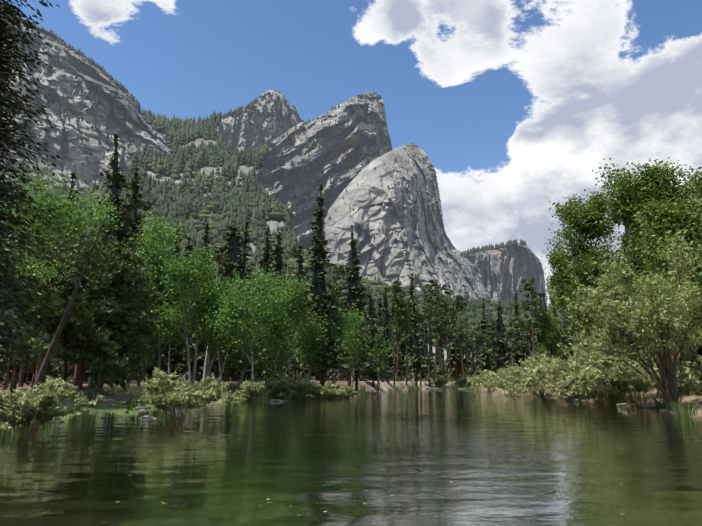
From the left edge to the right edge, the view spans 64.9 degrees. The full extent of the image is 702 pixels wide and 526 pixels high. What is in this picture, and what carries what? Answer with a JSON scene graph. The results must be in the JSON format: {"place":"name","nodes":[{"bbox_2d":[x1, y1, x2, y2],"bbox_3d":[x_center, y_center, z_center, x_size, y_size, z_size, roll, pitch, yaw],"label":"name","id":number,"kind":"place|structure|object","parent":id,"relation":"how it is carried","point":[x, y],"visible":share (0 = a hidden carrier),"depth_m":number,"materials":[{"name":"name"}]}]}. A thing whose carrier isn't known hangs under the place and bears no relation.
{"place":"outdoors","nodes":[
{"label":"outdoors","id":0,"kind":"place"},
{"bbox_2d":[0,10,173,197],"bbox_3d":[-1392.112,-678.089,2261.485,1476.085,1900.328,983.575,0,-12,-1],"label":"cliff wall","id":1,"kind":"structure","parent":0,"point":[70,145],"depth_m":2163.18,"materials":[{"name":"stone"}]},
{"bbox_2d":[217,90,304,151],"bbox_3d":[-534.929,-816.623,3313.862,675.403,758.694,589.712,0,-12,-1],"label":"mountain peak","id":2,"kind":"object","parent":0,"point":[253,127],"visible":0.48,"depth_m":3244.86,"materials":[{"name":"stone"}]},
{"bbox_2d":[7,13,614,346],"bbox_3d":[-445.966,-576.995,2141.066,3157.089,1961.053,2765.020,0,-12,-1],"label":"forest slope trees","id":3,"kind":"object","parent":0,"point":[231,204],"visible":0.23,"depth_m":1136.17,"materials":[{"name":"green plant"}]},
{"bbox_2d":[97,115,525,365],"bbox_3d":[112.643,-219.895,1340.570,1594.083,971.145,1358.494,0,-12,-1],"label":"rock outcrops","id":4,"kind":"object","parent":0,"point":[271,223],"depth_m":1269.70,"materials":[{"name":"grey stone"}]},
{"bbox_2d":[256,92,391,259],"bbox_3d":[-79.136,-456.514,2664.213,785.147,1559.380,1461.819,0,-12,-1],"label":"mountain peak","id":5,"kind":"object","parent":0,"point":[330,151],"visible":0.29,"depth_m":2546.59,"materials":[{"name":"stone"}]},
{"bbox_2d":[0,389,701,525],"bbox_3d":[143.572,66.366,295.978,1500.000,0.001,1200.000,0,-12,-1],"label":"river water","id":6,"kind":"structure","parent":0,"point":[309,461],"depth_m":14.20,"materials":[{"name":"green liquid"}]},
{"bbox_2d":[45,456,624,523],"bbox_3d":[4.137,8.328,28.593,31.204,0.001,41.937,0,-12,-1],"label":"floating debris","id":7,"kind":"object","parent":6,"relation":"on","point":[326,511],"visible":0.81,"depth_m":10.21,"materials":[{"name":"beige plant"}]},
{"bbox_2d":[0,378,701,425],"bbox_3d":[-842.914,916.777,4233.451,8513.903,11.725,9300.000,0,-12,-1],"label":"bank","id":8,"kind":"structure","parent":0,"point":[115,403],"depth_m":50.62,"materials":[{"name":"green plant"}]},
{"bbox_2d":[0,159,203,393],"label":"oak tree","id":9,"kind":"object","parent":8,"relation":"on","point":[62,203],"visible":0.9,"depth_m":31.32,"materials":[{"name":"green plant"}]},
{"bbox_2d":[115,212,396,397],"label":"deciduous trees","id":10,"kind":"object","parent":8,"relation":"on","point":[173,323],"visible":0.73,"depth_m":70.93,"materials":[{"name":"green plant"}]},
{"bbox_2d":[11,380,535,426],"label":"shore rocks","id":11,"kind":"object","parent":8,"relation":"on","point":[143,409],"visible":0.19,"depth_m":36.33,"materials":[{"name":"grey stone"}]},
{"bbox_2d":[0,176,600,391],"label":"pine trees","id":12,"kind":"object","parent":8,"relation":"on","point":[113,335],"visible":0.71,"depth_m":46.60,"materials":[{"name":"green plant"}]},
{"bbox_2d":[88,262,530,390],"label":"dead snags","id":13,"kind":"object","parent":8,"relation":"on","point":[204,371],"visible":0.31,"depth_m":88.10,"materials":[{"name":"grey wood"}]},
{"bbox_2d":[0,0,701,432],"bbox_3d":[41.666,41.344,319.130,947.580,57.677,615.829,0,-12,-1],"label":"conifer trees","id":14,"kind":"object","parent":8,"relation":"on","point":[418,352],"visible":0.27,"depth_m":91.25,"materials":[{"name":"green plant"}]},
{"bbox_2d":[0,343,701,434],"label":"shrubs","id":15,"kind":"object","parent":8,"relation":"on","point":[580,375],"visible":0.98,"depth_m":46.50,"materials":[{"name":"green plant"}]},
{"bbox_2d":[1,374,701,427],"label":"grass tufts","id":16,"kind":"object","parent":8,"relation":"on","point":[683,410],"visible":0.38,"depth_m":42.83,"materials":[{"name":"green plant"}]},
{"bbox_2d":[129,388,654,418],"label":"driftwood logs","id":17,"kind":"object","parent":8,"relation":"on","point":[644,407],"visible":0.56,"depth_m":49.11,"materials":[{"name":"brown wood"}]},
{"bbox_2d":[534,157,701,395],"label":"broadleaf trees","id":18,"kind":"object","parent":8,"relation":"on","point":[650,201],"visible":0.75,"depth_m":66.83,"materials":[{"name":"green plant"}]},
{"bbox_2d":[545,228,701,409],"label":"willows","id":19,"kind":"object","parent":8,"relation":"on","point":[664,337],"visible":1,"depth_m":41.45,"materials":[{"name":"green plant"}]},
{"bbox_2d":[0,0,701,377],"label":"sky","id":20,"kind":"structure","parent":0,"point":[513,105],"materials":[{"name":"blue"}]},
{"bbox_2d":[324,143,493,303],"bbox_3d":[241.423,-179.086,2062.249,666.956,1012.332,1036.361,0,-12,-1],"label":"rock dome","id":21,"kind":"structure","parent":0,"point":[413,218],"depth_m":1855.77,"materials":[{"name":"stone"}]},
{"bbox_2d":[464,243,547,305],"bbox_3d":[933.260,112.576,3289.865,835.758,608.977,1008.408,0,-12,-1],"label":"cliff","id":22,"kind":"structure","parent":0,"point":[501,273],"depth_m":3084.19,"materials":[{"name":"stone"}]}
]}

